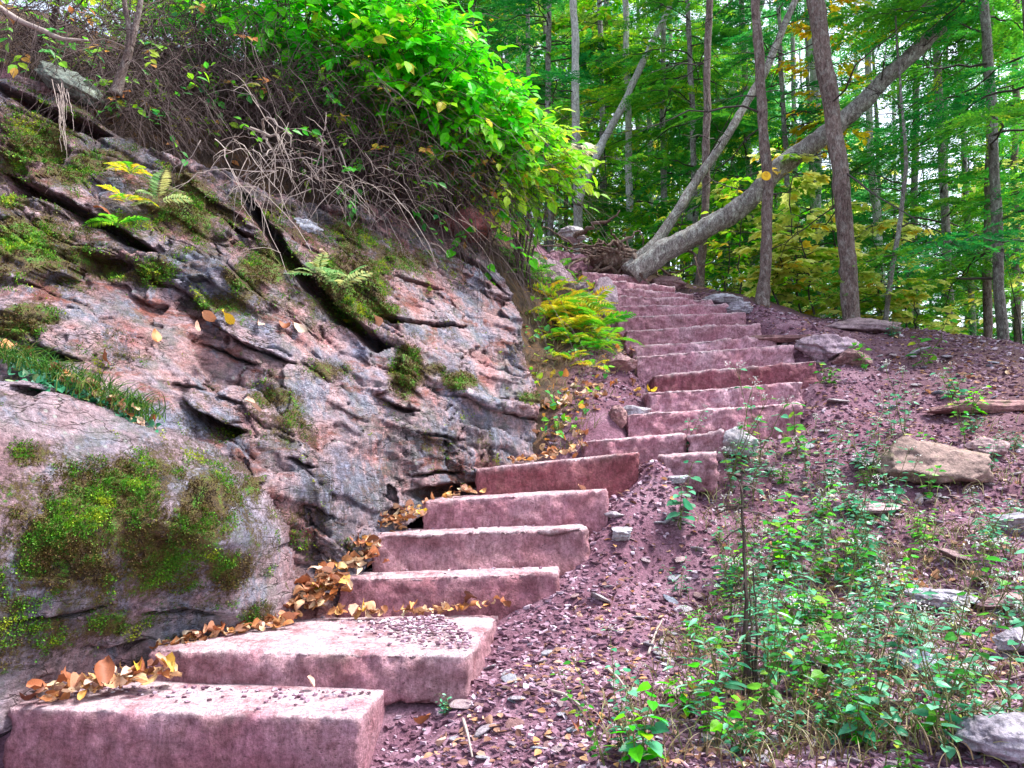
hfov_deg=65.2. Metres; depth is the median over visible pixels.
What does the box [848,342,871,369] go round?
broadleaf weed
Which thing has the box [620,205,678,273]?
sapling
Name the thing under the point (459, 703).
shale piece
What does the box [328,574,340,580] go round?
fallen leaf
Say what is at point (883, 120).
sky
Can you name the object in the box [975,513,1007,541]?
weed
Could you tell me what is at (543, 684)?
shale piece
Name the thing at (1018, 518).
loose stone
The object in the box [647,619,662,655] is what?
stick
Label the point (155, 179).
fern
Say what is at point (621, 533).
loose stone
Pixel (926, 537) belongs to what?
tall weed
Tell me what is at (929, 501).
shale piece
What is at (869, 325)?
flat boulder
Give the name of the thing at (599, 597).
shale piece
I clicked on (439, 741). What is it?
fallen leaf
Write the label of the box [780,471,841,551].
white flowered weed
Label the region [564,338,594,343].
fern
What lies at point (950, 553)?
shale piece
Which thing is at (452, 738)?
shale piece
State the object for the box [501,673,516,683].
shale piece
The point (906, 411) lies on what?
white flowered weed
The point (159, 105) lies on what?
bare brush
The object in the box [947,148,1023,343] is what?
sapling
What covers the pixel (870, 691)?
weed
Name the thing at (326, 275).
fern
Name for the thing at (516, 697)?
shale piece
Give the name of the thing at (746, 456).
white flowered weed
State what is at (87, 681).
fallen leaf
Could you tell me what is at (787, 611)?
broadleaf weed
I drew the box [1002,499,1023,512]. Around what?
weed
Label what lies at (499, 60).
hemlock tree
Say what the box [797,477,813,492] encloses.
weed
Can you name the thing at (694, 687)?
fallen leaf
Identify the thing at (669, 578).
shale piece
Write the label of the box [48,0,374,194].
bare brush
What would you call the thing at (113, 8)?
bush
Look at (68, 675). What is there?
fallen leaf
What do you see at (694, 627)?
weed
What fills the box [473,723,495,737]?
shale piece
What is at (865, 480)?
weed
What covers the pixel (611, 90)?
hemlock tree
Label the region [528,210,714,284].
root tangle
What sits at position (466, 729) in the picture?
stick
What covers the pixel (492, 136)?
bush
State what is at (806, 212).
sapling
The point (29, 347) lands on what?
fallen leaf
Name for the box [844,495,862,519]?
weed
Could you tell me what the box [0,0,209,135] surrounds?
bare brush
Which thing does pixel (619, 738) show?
weed
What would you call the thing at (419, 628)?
gravel
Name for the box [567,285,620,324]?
fern
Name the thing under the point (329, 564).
fallen leaf
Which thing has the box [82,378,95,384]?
fallen leaf
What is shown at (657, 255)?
leaning log
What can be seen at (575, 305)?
fern
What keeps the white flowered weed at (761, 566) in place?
on the ground at (606, 427)
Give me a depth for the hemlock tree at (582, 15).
24.35 m
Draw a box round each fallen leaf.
[0,339,13,348]
[15,343,34,354]
[19,682,44,700]
[26,679,50,688]
[54,680,65,689]
[56,666,66,682]
[57,688,63,699]
[59,377,81,394]
[61,671,70,681]
[70,672,85,693]
[75,681,83,690]
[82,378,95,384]
[84,678,97,686]
[93,205,110,214]
[94,655,114,687]
[103,349,110,364]
[120,666,131,675]
[133,657,145,674]
[134,661,140,669]
[147,658,158,665]
[152,328,161,341]
[155,652,166,669]
[161,652,174,671]
[187,629,200,636]
[195,321,200,330]
[202,310,216,321]
[203,620,215,634]
[212,622,224,629]
[222,309,234,324]
[244,396,261,410]
[278,610,294,619]
[279,321,290,327]
[283,598,294,607]
[294,323,306,332]
[294,575,309,584]
[294,599,304,611]
[301,583,315,588]
[306,578,317,586]
[307,675,314,686]
[318,565,332,572]
[319,561,334,568]
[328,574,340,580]
[330,585,337,594]
[335,562,347,570]
[338,603,345,609]
[348,603,358,616]
[350,534,358,545]
[355,566,362,573]
[364,601,375,611]
[368,545,379,555]
[374,315,382,326]
[393,503,400,508]
[405,499,413,506]
[413,713,429,723]
[435,736,445,745]
[464,591,477,602]
[482,714,492,723]
[564,394,571,402]
[570,716,579,731]
[572,429,576,436]
[647,384,656,391]
[687,680,699,688]
[735,693,744,703]
[769,697,787,704]
[918,581,928,587]
[931,569,939,579]
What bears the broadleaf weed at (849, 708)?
on the ground at (606, 427)
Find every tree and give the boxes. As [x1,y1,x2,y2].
[95,0,234,45]
[107,0,143,98]
[346,0,490,113]
[401,0,564,213]
[435,0,571,223]
[464,0,542,151]
[466,0,660,253]
[467,0,654,235]
[497,0,675,258]
[501,0,722,270]
[501,52,540,63]
[504,6,523,63]
[510,4,609,244]
[513,5,591,250]
[530,0,598,253]
[539,36,592,250]
[544,0,778,290]
[553,0,660,234]
[572,1,672,205]
[579,0,656,248]
[580,0,790,307]
[582,1,704,274]
[586,0,865,295]
[611,25,717,280]
[613,0,925,328]
[615,0,967,320]
[621,0,805,274]
[637,0,834,289]
[639,5,690,240]
[641,1,725,277]
[645,0,804,286]
[648,13,675,271]
[656,32,689,279]
[680,0,898,307]
[684,0,773,222]
[711,31,758,284]
[719,0,930,302]
[726,0,824,288]
[735,5,856,316]
[768,19,868,310]
[776,0,1023,333]
[777,3,1007,317]
[778,11,859,281]
[780,0,1023,340]
[795,43,904,326]
[798,2,1023,343]
[811,0,956,315]
[813,10,1009,320]
[825,94,909,316]
[839,2,895,279]
[847,0,1023,312]
[849,1,1023,342]
[853,3,1023,337]
[876,38,1023,328]
[884,43,896,289]
[894,0,1023,343]
[900,138,993,324]
[904,1,1023,334]
[910,14,1023,328]
[918,127,1023,336]
[925,61,969,333]
[928,0,1023,340]
[936,56,1023,341]
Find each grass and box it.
[0,330,174,422]
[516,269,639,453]
[579,413,1023,767]
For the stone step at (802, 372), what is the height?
0.492 m
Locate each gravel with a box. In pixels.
[74,523,576,710]
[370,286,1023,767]
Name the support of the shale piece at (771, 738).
on the ground at (606, 427)
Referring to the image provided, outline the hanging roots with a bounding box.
[51,78,73,151]
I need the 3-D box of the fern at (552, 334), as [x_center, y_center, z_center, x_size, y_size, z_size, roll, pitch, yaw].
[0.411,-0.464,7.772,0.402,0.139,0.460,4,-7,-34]
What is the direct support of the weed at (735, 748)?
on the ground at (606, 427)
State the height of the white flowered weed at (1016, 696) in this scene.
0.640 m
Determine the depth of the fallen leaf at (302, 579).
4.45 m
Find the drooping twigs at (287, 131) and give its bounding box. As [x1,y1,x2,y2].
[169,68,405,290]
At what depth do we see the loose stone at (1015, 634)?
3.23 m
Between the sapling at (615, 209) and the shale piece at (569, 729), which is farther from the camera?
the sapling at (615, 209)
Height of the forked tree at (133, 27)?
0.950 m
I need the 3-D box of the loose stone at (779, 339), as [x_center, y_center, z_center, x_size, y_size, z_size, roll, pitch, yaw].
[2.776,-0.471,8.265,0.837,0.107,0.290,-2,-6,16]
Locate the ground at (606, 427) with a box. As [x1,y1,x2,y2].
[0,3,1023,767]
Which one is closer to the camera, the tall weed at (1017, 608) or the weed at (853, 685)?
the weed at (853, 685)
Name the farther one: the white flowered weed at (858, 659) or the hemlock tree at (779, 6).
the hemlock tree at (779, 6)
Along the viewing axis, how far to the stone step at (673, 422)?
6.43 m
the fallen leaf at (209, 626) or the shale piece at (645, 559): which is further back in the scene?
the shale piece at (645, 559)
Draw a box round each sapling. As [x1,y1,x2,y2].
[489,11,555,229]
[490,3,582,230]
[521,25,612,249]
[526,0,680,242]
[540,107,596,249]
[555,47,634,251]
[558,19,677,248]
[569,118,656,247]
[590,198,638,249]
[608,17,742,274]
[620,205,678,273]
[626,198,693,249]
[641,213,738,281]
[644,119,708,283]
[650,178,717,278]
[667,84,772,291]
[674,231,724,289]
[679,164,745,288]
[679,166,795,293]
[695,176,786,292]
[698,59,793,300]
[705,126,793,292]
[711,182,831,317]
[732,127,832,302]
[733,148,839,312]
[736,208,881,314]
[736,246,831,305]
[770,0,884,318]
[775,187,918,316]
[806,133,900,294]
[807,258,905,317]
[830,219,949,323]
[854,201,968,334]
[880,284,962,333]
[920,157,1023,334]
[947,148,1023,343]
[957,131,1023,334]
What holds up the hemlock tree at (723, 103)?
on the ground at (606, 427)
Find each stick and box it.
[461,717,472,757]
[550,689,583,708]
[605,666,631,697]
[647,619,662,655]
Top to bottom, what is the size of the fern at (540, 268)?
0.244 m
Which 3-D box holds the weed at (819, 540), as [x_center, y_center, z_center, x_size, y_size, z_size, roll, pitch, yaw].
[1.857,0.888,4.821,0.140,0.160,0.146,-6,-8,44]
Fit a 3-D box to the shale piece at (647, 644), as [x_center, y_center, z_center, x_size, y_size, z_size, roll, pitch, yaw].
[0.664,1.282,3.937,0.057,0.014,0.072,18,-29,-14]
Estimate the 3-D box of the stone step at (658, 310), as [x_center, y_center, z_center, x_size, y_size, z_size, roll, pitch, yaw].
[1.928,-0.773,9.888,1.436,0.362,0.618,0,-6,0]
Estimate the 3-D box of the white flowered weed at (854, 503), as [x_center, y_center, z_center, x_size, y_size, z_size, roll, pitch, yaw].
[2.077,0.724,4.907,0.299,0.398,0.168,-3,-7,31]
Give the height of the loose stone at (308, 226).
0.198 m
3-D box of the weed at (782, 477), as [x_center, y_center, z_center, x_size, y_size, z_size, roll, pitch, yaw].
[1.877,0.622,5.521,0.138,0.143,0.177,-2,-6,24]
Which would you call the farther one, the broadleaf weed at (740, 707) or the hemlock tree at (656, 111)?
the hemlock tree at (656, 111)
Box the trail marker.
[761,171,770,180]
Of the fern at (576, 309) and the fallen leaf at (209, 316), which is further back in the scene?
the fern at (576, 309)
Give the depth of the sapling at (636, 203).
21.85 m
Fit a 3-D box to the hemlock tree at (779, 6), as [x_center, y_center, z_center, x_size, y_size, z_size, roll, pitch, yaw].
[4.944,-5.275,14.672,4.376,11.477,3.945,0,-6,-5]
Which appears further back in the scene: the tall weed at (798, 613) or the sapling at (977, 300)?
the sapling at (977, 300)
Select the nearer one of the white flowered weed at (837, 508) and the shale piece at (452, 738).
the shale piece at (452, 738)
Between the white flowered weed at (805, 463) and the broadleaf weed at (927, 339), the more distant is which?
the broadleaf weed at (927, 339)
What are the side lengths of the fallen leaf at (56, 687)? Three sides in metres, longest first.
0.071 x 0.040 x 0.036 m
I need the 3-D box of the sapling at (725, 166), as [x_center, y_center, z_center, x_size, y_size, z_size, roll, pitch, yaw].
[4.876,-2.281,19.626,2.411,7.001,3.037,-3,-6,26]
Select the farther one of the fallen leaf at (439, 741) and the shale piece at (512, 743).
the fallen leaf at (439, 741)
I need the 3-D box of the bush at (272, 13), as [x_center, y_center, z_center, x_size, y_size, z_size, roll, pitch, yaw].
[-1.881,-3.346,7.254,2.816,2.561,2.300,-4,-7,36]
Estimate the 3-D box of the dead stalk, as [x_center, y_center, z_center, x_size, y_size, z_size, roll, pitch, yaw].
[0.925,0.818,3.305,0.252,0.889,0.197,4,-7,-32]
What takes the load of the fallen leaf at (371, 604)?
on the fallen leaf
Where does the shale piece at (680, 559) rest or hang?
on the ground at (606, 427)
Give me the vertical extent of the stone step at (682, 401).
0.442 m
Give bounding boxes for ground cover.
[6,356,161,432]
[525,257,619,440]
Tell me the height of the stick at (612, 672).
0.038 m
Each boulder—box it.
[0,380,304,737]
[34,60,105,108]
[431,206,497,242]
[533,256,574,289]
[558,226,585,243]
[574,281,588,291]
[591,276,618,317]
[650,276,686,289]
[795,334,859,361]
[824,317,901,333]
[828,348,872,366]
[871,436,993,483]
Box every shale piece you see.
[448,736,458,741]
[449,699,472,708]
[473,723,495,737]
[474,702,483,706]
[475,755,489,759]
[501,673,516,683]
[504,717,524,730]
[507,741,515,745]
[509,696,525,699]
[528,756,536,761]
[530,746,543,749]
[535,682,547,685]
[541,650,553,655]
[543,740,548,749]
[551,745,563,752]
[556,712,566,715]
[557,699,563,706]
[566,726,576,731]
[591,592,609,602]
[641,557,649,562]
[643,642,653,645]
[653,651,667,654]
[663,594,678,603]
[663,684,679,696]
[667,574,679,580]
[674,556,685,562]
[674,605,692,611]
[690,546,703,550]
[693,592,703,598]
[700,737,713,742]
[753,754,768,763]
[760,735,778,743]
[768,515,786,525]
[802,443,814,448]
[827,398,849,402]
[836,758,848,762]
[848,757,861,762]
[850,457,874,463]
[858,582,883,589]
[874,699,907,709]
[877,362,888,370]
[882,760,904,766]
[908,346,929,353]
[914,493,922,505]
[924,499,935,503]
[928,520,943,523]
[931,390,942,393]
[937,548,970,560]
[940,355,952,358]
[969,755,981,758]
[979,699,998,707]
[1010,673,1023,678]
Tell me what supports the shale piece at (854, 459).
on the ground at (606, 427)
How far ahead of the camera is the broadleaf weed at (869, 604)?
3.75 m
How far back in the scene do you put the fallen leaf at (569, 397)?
6.47 m
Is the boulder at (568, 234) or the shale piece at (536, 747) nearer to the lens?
the shale piece at (536, 747)
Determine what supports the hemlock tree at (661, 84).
on the ground at (606, 427)
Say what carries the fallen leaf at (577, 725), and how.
on the shale piece at (569, 729)
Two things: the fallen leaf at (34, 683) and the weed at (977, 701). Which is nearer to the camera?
the weed at (977, 701)
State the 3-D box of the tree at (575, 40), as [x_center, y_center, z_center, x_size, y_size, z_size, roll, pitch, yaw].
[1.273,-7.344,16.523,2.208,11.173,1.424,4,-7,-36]
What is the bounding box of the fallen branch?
[0,5,88,41]
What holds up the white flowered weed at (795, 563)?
on the ground at (606, 427)
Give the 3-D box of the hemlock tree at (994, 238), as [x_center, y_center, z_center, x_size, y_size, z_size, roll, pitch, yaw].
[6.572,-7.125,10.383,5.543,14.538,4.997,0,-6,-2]
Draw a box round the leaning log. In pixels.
[626,7,964,282]
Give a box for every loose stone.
[273,217,322,235]
[604,511,623,517]
[606,353,637,371]
[609,405,626,428]
[611,526,631,540]
[623,405,650,414]
[668,475,689,483]
[703,293,743,304]
[723,427,758,456]
[725,301,753,313]
[749,335,811,343]
[847,501,903,514]
[892,648,944,675]
[903,587,979,608]
[922,400,1023,413]
[954,712,1023,762]
[957,664,996,674]
[963,437,1009,456]
[975,592,1023,610]
[991,512,1023,534]
[991,627,1023,652]
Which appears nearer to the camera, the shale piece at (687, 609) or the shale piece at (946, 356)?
the shale piece at (687, 609)
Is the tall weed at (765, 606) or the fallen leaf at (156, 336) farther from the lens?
the fallen leaf at (156, 336)
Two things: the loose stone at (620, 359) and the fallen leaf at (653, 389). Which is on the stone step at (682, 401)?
the fallen leaf at (653, 389)
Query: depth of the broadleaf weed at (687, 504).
5.02 m
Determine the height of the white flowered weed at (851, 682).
0.523 m
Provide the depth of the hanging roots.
5.35 m
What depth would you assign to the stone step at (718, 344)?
8.24 m
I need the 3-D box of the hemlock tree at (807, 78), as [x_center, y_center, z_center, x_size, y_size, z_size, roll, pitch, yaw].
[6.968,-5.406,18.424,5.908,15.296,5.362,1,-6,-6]
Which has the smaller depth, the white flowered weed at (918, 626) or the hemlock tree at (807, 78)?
the white flowered weed at (918, 626)
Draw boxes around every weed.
[436,693,451,714]
[550,648,614,765]
[598,623,645,713]
[603,703,644,752]
[609,681,668,766]
[614,668,672,762]
[653,635,731,728]
[659,555,694,596]
[663,672,701,715]
[665,460,700,529]
[676,606,717,652]
[682,607,768,700]
[684,405,710,452]
[685,610,705,636]
[688,662,741,739]
[702,552,752,611]
[704,611,743,648]
[705,506,742,592]
[713,637,751,682]
[714,529,760,597]
[715,529,723,538]
[718,422,745,493]
[718,493,781,578]
[720,376,774,479]
[721,718,764,760]
[725,361,794,463]
[725,445,774,497]
[725,529,764,592]
[726,557,776,636]
[728,584,795,688]
[729,433,762,475]
[731,697,764,753]
[732,494,750,507]
[732,540,752,572]
[739,578,783,631]
[741,525,770,612]
[741,558,767,625]
[746,569,810,710]
[748,549,778,608]
[748,550,820,667]
[753,599,786,649]
[757,576,819,699]
[759,494,817,580]
[759,615,798,667]
[762,462,781,476]
[762,520,796,568]
[763,521,802,573]
[765,699,806,745]
[773,464,793,483]
[774,569,807,623]
[777,491,808,537]
[778,538,826,600]
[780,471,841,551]
[781,403,808,457]
[786,557,822,625]
[786,675,815,704]
[790,634,831,687]
[790,653,808,675]
[792,414,818,476]
[792,578,822,619]
[795,594,854,655]
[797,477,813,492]
[801,512,825,549]
[801,515,841,573]
[803,599,831,627]
[806,545,834,583]
[806,589,832,618]
[807,421,848,488]
[807,692,844,720]
[808,362,840,384]
[808,492,829,516]
[808,518,833,543]
[811,536,905,696]
[812,484,837,518]
[812,689,861,729]
[813,700,850,744]
[815,478,872,581]
[815,621,865,708]
[816,622,846,671]
[820,617,863,667]
[820,617,882,704]
[821,417,911,475]
[823,480,896,579]
[825,460,880,548]
[828,471,875,534]
[830,596,858,618]
[831,569,872,615]
[831,576,926,716]
[834,570,891,680]
[834,693,883,746]
[835,475,861,514]
[836,540,859,590]
[838,654,888,749]
[838,668,877,704]
[840,403,890,470]
[840,562,891,629]
[843,533,862,554]
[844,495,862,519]
[844,584,902,656]
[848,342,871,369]
[850,514,879,561]
[852,490,892,565]
[853,677,885,713]
[854,466,880,486]
[855,539,890,575]
[857,521,883,575]
[863,574,888,601]
[863,586,886,612]
[864,584,892,610]
[866,576,951,659]
[871,445,922,520]
[874,366,906,437]
[875,642,951,741]
[876,464,904,503]
[878,739,924,767]
[881,359,919,434]
[883,649,907,674]
[884,319,900,336]
[886,571,921,654]
[888,548,919,590]
[888,588,957,639]
[890,560,965,692]
[900,620,923,641]
[902,602,970,764]
[906,318,957,366]
[906,507,942,553]
[906,513,933,538]
[914,695,950,734]
[916,432,933,440]
[916,537,1023,746]
[919,465,946,498]
[924,658,980,696]
[929,371,972,398]
[932,360,969,440]
[934,687,995,726]
[939,537,1023,712]
[942,600,972,630]
[946,653,990,695]
[950,659,1023,723]
[957,648,994,687]
[958,386,990,415]
[960,413,983,431]
[964,486,1021,556]
[964,491,1012,547]
[970,540,1010,583]
[975,424,1005,469]
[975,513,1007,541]
[980,535,1023,603]
[980,557,1016,626]
[1001,431,1023,449]
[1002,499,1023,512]
[1005,589,1023,625]
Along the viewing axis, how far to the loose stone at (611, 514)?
5.03 m
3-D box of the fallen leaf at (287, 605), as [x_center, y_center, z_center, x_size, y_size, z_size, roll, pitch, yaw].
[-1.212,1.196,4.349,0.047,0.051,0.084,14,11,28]
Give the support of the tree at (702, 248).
on the ground at (606, 427)
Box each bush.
[17,0,240,50]
[60,0,306,56]
[151,0,449,134]
[173,0,508,198]
[253,8,467,160]
[309,0,536,203]
[345,0,573,268]
[389,112,577,304]
[408,55,626,291]
[485,92,644,293]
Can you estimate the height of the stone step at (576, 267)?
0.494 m
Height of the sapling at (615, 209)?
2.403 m
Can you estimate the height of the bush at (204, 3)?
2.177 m
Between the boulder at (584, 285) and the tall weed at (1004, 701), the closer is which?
the tall weed at (1004, 701)
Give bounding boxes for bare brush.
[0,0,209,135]
[0,0,260,191]
[5,0,329,176]
[20,18,302,214]
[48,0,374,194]
[77,0,349,154]
[129,12,455,224]
[233,33,521,265]
[287,45,539,316]
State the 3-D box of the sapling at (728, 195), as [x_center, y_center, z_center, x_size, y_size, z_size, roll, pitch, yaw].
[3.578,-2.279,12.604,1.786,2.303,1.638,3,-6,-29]
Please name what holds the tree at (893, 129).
on the ground at (606, 427)
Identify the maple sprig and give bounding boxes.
[430,20,481,44]
[555,142,597,165]
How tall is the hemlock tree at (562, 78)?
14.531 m
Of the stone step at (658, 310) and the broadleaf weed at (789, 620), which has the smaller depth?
the broadleaf weed at (789, 620)
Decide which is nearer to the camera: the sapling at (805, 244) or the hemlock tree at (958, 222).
the sapling at (805, 244)
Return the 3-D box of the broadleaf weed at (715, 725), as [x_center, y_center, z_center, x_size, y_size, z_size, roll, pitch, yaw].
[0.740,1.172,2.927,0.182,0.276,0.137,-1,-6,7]
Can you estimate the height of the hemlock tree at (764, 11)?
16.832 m
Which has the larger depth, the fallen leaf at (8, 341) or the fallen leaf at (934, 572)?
the fallen leaf at (934, 572)
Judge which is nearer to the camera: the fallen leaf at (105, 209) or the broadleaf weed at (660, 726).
the broadleaf weed at (660, 726)
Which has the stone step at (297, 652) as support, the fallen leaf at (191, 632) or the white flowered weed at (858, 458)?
the fallen leaf at (191, 632)
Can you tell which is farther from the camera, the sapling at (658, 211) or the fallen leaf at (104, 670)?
the sapling at (658, 211)
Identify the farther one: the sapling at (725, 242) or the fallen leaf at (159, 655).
the sapling at (725, 242)
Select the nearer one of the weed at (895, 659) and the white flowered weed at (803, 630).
the weed at (895, 659)
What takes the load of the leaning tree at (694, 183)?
on the ground at (606, 427)
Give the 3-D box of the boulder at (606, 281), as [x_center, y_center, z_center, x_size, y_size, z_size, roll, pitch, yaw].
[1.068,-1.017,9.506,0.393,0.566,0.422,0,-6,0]
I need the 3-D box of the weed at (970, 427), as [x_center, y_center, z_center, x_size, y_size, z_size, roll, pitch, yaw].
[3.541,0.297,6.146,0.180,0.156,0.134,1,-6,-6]
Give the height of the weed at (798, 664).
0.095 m
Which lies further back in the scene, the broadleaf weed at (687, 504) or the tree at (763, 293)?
the tree at (763, 293)
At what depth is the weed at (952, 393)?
6.84 m
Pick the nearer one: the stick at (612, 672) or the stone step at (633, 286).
the stick at (612, 672)
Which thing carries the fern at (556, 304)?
on the ground at (606, 427)
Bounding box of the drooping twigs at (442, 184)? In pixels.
[330,149,492,274]
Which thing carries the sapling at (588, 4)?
on the ground at (606, 427)
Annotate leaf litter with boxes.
[3,2,576,352]
[33,287,996,701]
[422,304,1023,767]
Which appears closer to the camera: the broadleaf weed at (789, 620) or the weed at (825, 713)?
the weed at (825, 713)
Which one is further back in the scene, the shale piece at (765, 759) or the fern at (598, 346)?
the fern at (598, 346)
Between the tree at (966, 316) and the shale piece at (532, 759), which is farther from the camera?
the tree at (966, 316)
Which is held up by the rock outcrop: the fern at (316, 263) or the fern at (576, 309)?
the fern at (316, 263)
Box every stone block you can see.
[657,451,718,493]
[686,428,725,460]
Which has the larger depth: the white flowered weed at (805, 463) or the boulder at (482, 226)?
the boulder at (482, 226)
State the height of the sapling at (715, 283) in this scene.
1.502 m
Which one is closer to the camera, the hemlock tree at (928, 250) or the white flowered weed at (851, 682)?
the white flowered weed at (851, 682)
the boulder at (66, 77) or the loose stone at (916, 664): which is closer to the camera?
the loose stone at (916, 664)
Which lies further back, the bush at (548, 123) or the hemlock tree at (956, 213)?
the hemlock tree at (956, 213)
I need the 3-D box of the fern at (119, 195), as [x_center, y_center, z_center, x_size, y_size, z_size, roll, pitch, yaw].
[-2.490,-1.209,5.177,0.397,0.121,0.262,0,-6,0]
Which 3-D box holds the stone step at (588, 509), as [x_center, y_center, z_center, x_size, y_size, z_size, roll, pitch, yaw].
[0.022,0.900,5.291,1.202,0.420,0.541,0,-6,0]
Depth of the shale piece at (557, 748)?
2.97 m
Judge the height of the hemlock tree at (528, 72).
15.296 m
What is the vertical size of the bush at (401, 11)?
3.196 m
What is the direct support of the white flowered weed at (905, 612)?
on the ground at (606, 427)
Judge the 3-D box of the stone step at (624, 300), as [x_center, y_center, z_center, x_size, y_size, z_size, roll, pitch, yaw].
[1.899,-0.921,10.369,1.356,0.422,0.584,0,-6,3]
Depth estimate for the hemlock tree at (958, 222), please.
22.79 m
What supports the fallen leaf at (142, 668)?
on the leaf litter at (351, 561)
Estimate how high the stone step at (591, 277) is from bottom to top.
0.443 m
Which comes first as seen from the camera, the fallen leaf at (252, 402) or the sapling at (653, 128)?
the fallen leaf at (252, 402)
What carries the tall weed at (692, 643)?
on the ground at (606, 427)
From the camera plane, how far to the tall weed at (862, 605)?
3.32 m
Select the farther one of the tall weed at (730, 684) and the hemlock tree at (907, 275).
the hemlock tree at (907, 275)
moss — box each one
[0,80,541,571]
[0,402,279,672]
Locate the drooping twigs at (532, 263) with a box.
[419,180,589,384]
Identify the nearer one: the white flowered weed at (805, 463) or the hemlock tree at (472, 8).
the white flowered weed at (805, 463)
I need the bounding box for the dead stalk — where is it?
[713,474,772,694]
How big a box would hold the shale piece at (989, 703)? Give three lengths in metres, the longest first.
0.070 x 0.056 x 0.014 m
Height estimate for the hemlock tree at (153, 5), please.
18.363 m
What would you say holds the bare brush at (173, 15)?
on the ground at (606, 427)
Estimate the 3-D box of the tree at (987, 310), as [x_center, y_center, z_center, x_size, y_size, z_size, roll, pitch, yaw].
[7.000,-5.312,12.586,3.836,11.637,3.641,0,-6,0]
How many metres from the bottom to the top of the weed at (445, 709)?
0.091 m
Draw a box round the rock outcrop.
[0,75,539,618]
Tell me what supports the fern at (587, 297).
on the ground at (606, 427)
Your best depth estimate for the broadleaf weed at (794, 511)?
4.91 m
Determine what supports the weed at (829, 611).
on the ground at (606, 427)
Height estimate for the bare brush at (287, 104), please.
2.781 m
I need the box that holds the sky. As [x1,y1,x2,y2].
[1,0,1023,341]
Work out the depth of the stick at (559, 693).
3.36 m
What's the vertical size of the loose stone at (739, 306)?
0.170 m
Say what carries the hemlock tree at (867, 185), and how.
on the ground at (606, 427)
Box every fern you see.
[83,213,149,226]
[97,184,158,206]
[107,161,152,175]
[130,169,192,205]
[283,252,346,276]
[311,265,372,289]
[499,247,539,273]
[501,236,554,276]
[507,259,554,283]
[525,297,583,316]
[528,282,610,309]
[539,329,572,337]
[540,280,575,295]
[543,275,565,281]
[544,309,558,320]
[544,311,607,327]
[548,350,589,359]
[550,278,575,287]
[551,327,595,342]
[553,313,580,323]
[554,324,591,338]
[560,258,575,276]
[560,290,591,301]
[560,303,599,311]
[562,327,643,351]
[564,324,611,338]
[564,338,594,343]
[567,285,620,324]
[570,306,636,336]
[571,359,609,373]
[575,275,593,286]
[575,301,596,314]
[578,326,621,339]
[585,344,616,354]
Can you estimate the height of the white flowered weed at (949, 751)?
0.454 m
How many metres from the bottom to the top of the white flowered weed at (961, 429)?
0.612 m
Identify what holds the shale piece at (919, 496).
on the ground at (606, 427)
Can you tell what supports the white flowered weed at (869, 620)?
on the ground at (606, 427)
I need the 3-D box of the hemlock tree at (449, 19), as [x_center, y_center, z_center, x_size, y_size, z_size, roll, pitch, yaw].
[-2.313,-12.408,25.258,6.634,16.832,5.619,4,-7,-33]
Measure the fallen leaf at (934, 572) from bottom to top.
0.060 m
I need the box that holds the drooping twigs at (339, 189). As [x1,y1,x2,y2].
[260,130,423,253]
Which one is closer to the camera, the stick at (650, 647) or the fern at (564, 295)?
the stick at (650, 647)
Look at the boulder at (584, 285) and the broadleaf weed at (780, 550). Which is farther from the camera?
the boulder at (584, 285)
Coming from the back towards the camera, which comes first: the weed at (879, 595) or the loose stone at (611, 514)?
the loose stone at (611, 514)
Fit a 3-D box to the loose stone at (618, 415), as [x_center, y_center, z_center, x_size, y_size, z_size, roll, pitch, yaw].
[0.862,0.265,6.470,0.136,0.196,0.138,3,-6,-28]
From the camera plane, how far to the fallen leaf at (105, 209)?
5.05 m
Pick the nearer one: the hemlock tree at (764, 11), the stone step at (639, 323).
the stone step at (639, 323)
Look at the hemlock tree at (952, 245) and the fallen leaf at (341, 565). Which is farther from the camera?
the hemlock tree at (952, 245)
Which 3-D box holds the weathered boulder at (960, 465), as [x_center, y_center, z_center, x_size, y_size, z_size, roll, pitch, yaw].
[2.846,0.507,5.447,0.788,0.310,0.634,-2,-2,-9]
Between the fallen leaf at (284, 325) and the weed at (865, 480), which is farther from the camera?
the weed at (865, 480)
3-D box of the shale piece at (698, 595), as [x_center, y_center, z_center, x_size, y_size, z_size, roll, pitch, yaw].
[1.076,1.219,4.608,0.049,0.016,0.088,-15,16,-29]
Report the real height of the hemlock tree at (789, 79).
19.893 m
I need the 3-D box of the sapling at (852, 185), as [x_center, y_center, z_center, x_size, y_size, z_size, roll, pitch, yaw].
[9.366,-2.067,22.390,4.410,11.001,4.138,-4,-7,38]
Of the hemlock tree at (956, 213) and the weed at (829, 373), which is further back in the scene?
the hemlock tree at (956, 213)
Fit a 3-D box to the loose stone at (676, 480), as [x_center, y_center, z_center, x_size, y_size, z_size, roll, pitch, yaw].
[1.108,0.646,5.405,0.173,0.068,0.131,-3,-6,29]
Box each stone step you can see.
[2,681,386,767]
[146,615,497,705]
[337,566,559,619]
[372,524,589,577]
[422,489,608,534]
[475,452,639,497]
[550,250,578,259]
[565,262,630,278]
[581,271,647,286]
[581,433,686,465]
[593,279,675,292]
[613,303,728,323]
[615,312,745,337]
[616,295,713,305]
[617,288,693,299]
[622,323,761,352]
[625,401,802,447]
[628,336,776,358]
[635,345,794,384]
[642,382,804,411]
[648,361,819,391]
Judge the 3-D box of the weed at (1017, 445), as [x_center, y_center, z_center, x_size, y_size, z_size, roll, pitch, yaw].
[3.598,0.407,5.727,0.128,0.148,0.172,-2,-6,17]
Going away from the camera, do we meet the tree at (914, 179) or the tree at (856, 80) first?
the tree at (914, 179)
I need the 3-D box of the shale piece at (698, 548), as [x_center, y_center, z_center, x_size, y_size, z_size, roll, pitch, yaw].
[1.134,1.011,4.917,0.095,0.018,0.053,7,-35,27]

